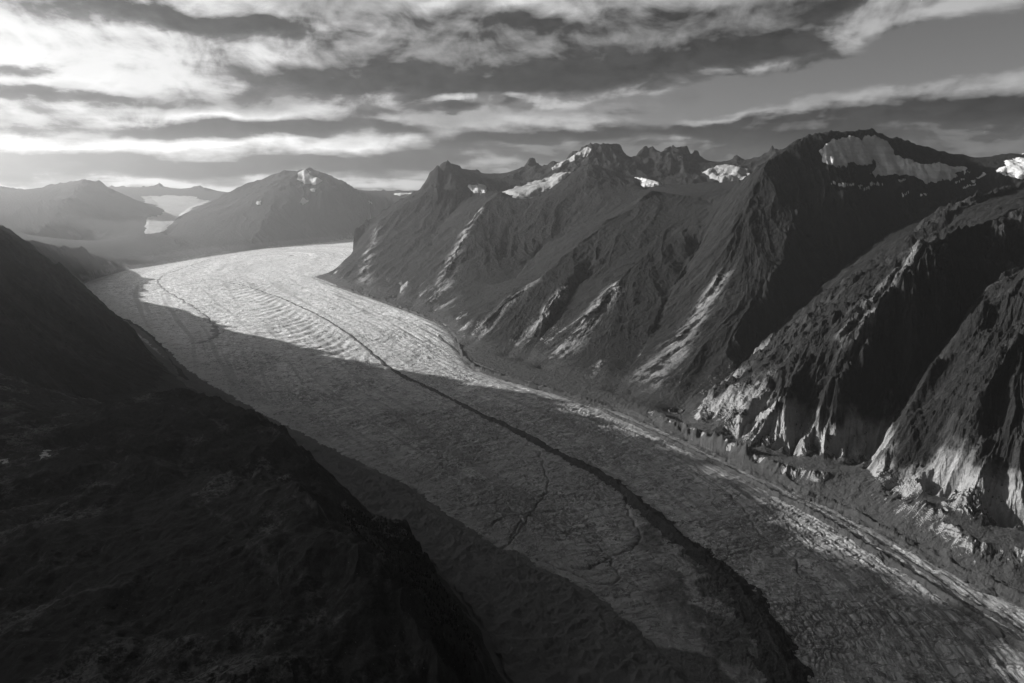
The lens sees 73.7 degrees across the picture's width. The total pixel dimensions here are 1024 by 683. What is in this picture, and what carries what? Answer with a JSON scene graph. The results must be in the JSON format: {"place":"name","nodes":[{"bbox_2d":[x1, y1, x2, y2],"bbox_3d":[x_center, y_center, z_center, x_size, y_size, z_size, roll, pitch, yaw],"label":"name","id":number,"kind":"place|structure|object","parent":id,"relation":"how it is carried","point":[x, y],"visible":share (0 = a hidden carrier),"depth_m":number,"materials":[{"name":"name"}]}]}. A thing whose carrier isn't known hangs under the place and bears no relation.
{"place":"outdoors","nodes":[
{"label":"outdoors","id":0,"kind":"place"},
{"bbox_2d":[0,179,163,240],"bbox_3d":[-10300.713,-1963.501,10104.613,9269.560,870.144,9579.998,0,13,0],"label":"mountain","id":1,"kind":"structure","parent":0,"point":[49,212],"depth_m":10957.80,"materials":[{"name":"grey stone"}]},
{"bbox_2d":[24,239,166,281],"bbox_3d":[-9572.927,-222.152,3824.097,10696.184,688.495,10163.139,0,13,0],"label":"hill","id":2,"kind":"structure","parent":0,"point":[82,262],"depth_m":7380.21,"materials":[{"name":"grey stone"}]},
{"bbox_2d":[0,225,197,402],"bbox_3d":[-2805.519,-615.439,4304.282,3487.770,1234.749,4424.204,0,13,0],"label":"mountain","id":3,"kind":"structure","parent":0,"point":[63,328],"depth_m":3132.53,"materials":[{"name":"grey stone"}]},
{"bbox_2d":[53,227,239,260],"bbox_3d":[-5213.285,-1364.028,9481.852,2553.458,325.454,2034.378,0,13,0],"label":"hill","id":4,"kind":"structure","parent":0,"point":[167,248],"depth_m":9648.70,"materials":[{"name":"grey stone"}]},
{"bbox_2d":[141,195,207,233],"bbox_3d":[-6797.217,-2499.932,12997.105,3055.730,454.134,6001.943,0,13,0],"label":"glacier","id":5,"kind":"object","parent":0,"point":[173,207],"visible":0.98,"depth_m":13445.33,"materials":[{"name":"white ice"}]},
{"bbox_2d":[18,183,417,201],"bbox_3d":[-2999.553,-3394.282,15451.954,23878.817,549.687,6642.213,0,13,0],"label":"mountain","id":6,"kind":"structure","parent":0,"point":[198,192],"depth_m":16223.71,"materials":[{"name":"grey stone"}]},
{"bbox_2d":[0,373,505,682],"bbox_3d":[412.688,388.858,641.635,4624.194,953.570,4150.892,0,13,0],"label":"ridge","id":7,"kind":"structure","parent":0,"point":[179,535],"depth_m":745.92,"materials":[{"name":"black stone"}]},
{"bbox_2d":[39,452,50,458],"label":"snow patch","id":8,"kind":"object","parent":7,"relation":"on","point":[45,454],"visible":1,"depth_m":1297.42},
{"bbox_2d":[341,508,476,674],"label":"forest","id":9,"kind":"object","parent":7,"relation":"on","point":[415,585],"visible":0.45,"depth_m":773.60,"materials":[{"name":"black plant"}]},
{"bbox_2d":[121,167,412,251],"bbox_3d":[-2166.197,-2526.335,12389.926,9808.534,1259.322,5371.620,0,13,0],"label":"mountain","id":10,"kind":"structure","parent":0,"point":[240,219],"depth_m":11932.57,"materials":[{"name":"grey stone"}]},
{"bbox_2d":[301,197,307,204],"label":"snow patch","id":11,"kind":"object","parent":10,"relation":"on","point":[303,200],"visible":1,"depth_m":12169.05,"materials":[{"name":"white snow"}]},
{"bbox_2d":[297,169,321,184],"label":"snow patch","id":12,"kind":"object","parent":10,"relation":"on","point":[304,177],"visible":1,"depth_m":12766.94,"materials":[{"name":"white snow"}]},
{"bbox_2d":[80,251,664,682],"bbox_3d":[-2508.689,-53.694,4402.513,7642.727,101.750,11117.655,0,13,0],"label":"ground","id":13,"kind":"structure","parent":0,"point":[534,629],"depth_m":1616.23,"materials":[{"name":"grey gravel"}]},
{"bbox_2d":[122,318,188,379],"bbox_3d":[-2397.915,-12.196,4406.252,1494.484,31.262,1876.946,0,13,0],"label":"lateral moraine","id":14,"kind":"structure","parent":13,"relation":"on","point":[180,372],"depth_m":4257.51,"materials":[{"name":"black gravel"}]},
{"bbox_2d":[116,314,696,682],"bbox_3d":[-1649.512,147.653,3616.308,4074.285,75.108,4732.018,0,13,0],"label":"lateral moraine","id":15,"kind":"structure","parent":13,"relation":"on","point":[670,670],"depth_m":1867.90,"materials":[{"name":"grey gravel"}]},
{"bbox_2d":[336,285,1023,607],"bbox_3d":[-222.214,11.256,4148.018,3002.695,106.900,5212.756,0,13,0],"label":"lateral moraine","id":16,"kind":"structure","parent":13,"relation":"on","point":[715,443],"depth_m":2340.68,"materials":[{"name":"grey gravel"}]},
{"bbox_2d":[315,160,531,304],"bbox_3d":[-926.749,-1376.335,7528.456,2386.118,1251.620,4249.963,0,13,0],"label":"mountain","id":17,"kind":"structure","parent":0,"point":[398,242],"depth_m":7337.64,"materials":[{"name":"grey stone"}]},
{"bbox_2d":[468,184,486,192],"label":"snow patch","id":18,"kind":"object","parent":17,"relation":"on","point":[479,188],"visible":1,"depth_m":7979.95,"materials":[{"name":"white snow"}]},
{"bbox_2d":[0,0,1023,191],"label":"sky","id":19,"kind":"structure","parent":0,"point":[218,95],"materials":[{"name":"grey"}]},
{"bbox_2d":[82,215,1023,682],"bbox_3d":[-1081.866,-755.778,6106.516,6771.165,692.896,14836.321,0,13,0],"label":"glacier","id":20,"kind":"object","parent":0,"point":[844,609],"visible":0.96,"depth_m":2316.98,"materials":[{"name":"grey ice"}]},
{"bbox_2d":[156,259,219,343],"bbox_3d":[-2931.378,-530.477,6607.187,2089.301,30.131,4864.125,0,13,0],"label":"medial moraine","id":21,"kind":"structure","parent":20,"relation":"on","point":[216,331],"depth_m":5079.40,"materials":[{"name":"rock debris"}]},
{"bbox_2d":[211,278,813,682],"bbox_3d":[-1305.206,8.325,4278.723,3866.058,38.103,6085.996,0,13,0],"label":"medial moraine","id":22,"kind":"structure","parent":20,"relation":"on","point":[776,661],"depth_m":1695.55,"materials":[{"name":"black gravel"}]},
{"bbox_2d":[438,335,1023,652],"bbox_3d":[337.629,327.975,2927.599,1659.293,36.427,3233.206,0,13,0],"label":"medial moraine","id":23,"kind":"structure","parent":20,"relation":"on","point":[951,601],"depth_m":1953.07,"materials":[{"name":"grey gravel"}]},
{"bbox_2d":[621,412,1023,636],"bbox_3d":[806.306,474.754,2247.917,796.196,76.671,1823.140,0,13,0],"label":"medial moraine","id":24,"kind":"structure","parent":20,"relation":"on","point":[973,604],"depth_m":1823.31,"materials":[{"name":"grey gravel"}]},
{"bbox_2d":[397,164,736,324],"bbox_3d":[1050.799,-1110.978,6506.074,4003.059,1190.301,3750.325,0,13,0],"label":"mountain","id":25,"kind":"structure","parent":0,"point":[488,246],"depth_m":6400.14,"materials":[{"name":"grey stone"}]},
{"bbox_2d":[634,177,660,187],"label":"hanging glacier","id":26,"kind":"object","parent":25,"relation":"on","point":[645,182],"visible":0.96,"depth_m":7188.97,"materials":[{"name":"white snow"}]},
{"bbox_2d":[448,183,735,389],"bbox_3d":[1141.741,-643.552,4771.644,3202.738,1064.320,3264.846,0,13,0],"label":"mountain","id":27,"kind":"structure","parent":0,"point":[573,308],"depth_m":4376.07,"materials":[{"name":"grey stone"}]},
{"bbox_2d":[477,142,781,184],"bbox_3d":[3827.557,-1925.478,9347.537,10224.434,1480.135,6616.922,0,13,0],"label":"mountain","id":28,"kind":"structure","parent":0,"point":[673,164],"depth_m":8333.86,"materials":[{"name":"grey stone"}]},
{"bbox_2d":[502,172,570,198],"bbox_3d":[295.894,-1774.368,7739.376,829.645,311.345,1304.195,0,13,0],"label":"hanging glacier","id":29,"kind":"object","parent":28,"relation":"attached to","point":[528,190],"visible":0.98,"depth_m":7433.76,"materials":[{"name":"white snow"}]},
{"bbox_2d":[552,158,572,169],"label":"hanging glacier","id":30,"kind":"object","parent":28,"relation":"on","point":[561,163],"visible":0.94,"depth_m":8515.80,"materials":[{"name":"white snow"}]},
{"bbox_2d":[569,147,590,160],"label":"hanging glacier","id":31,"kind":"object","parent":28,"relation":"on","point":[585,151],"visible":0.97,"depth_m":8566.49,"materials":[{"name":"white snow"}]},
{"bbox_2d":[701,164,750,181],"bbox_3d":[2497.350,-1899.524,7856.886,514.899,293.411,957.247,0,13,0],"label":"hanging glacier","id":32,"kind":"object","parent":28,"relation":"on","point":[724,173],"visible":0.88,"depth_m":7830.91,"materials":[{"name":"white snow"}]},
{"bbox_2d":[560,128,1023,414],"bbox_3d":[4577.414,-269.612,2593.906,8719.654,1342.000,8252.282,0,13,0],"label":"mountain","id":33,"kind":"structure","parent":0,"point":[780,239],"depth_m":3898.39,"materials":[{"name":"grey stone"}]},
{"bbox_2d":[819,135,966,183],"bbox_3d":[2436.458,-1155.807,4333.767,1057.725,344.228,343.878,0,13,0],"label":"snowfield","id":34,"kind":"structure","parent":33,"relation":"on","point":[866,150],"depth_m":4306.38,"materials":[{"name":"grey snow"}]},
{"bbox_2d":[996,153,1023,178],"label":"snowfield","id":35,"kind":"structure","parent":33,"relation":"on","point":[1014,167],"depth_m":4347.10,"materials":[{"name":"white snow"}]},
{"bbox_2d":[647,181,1023,488],"bbox_3d":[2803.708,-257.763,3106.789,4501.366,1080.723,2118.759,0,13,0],"label":"mountain","id":36,"kind":"structure","parent":0,"point":[821,386],"depth_m":2625.23,"materials":[{"name":"grey stone"}]},
{"bbox_2d":[820,268,1023,591],"bbox_3d":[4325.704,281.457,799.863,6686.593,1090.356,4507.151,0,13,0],"label":"mountain","id":37,"kind":"structure","parent":0,"point":[942,470],"depth_m":2064.20,"materials":[{"name":"grey stone"}]}
]}

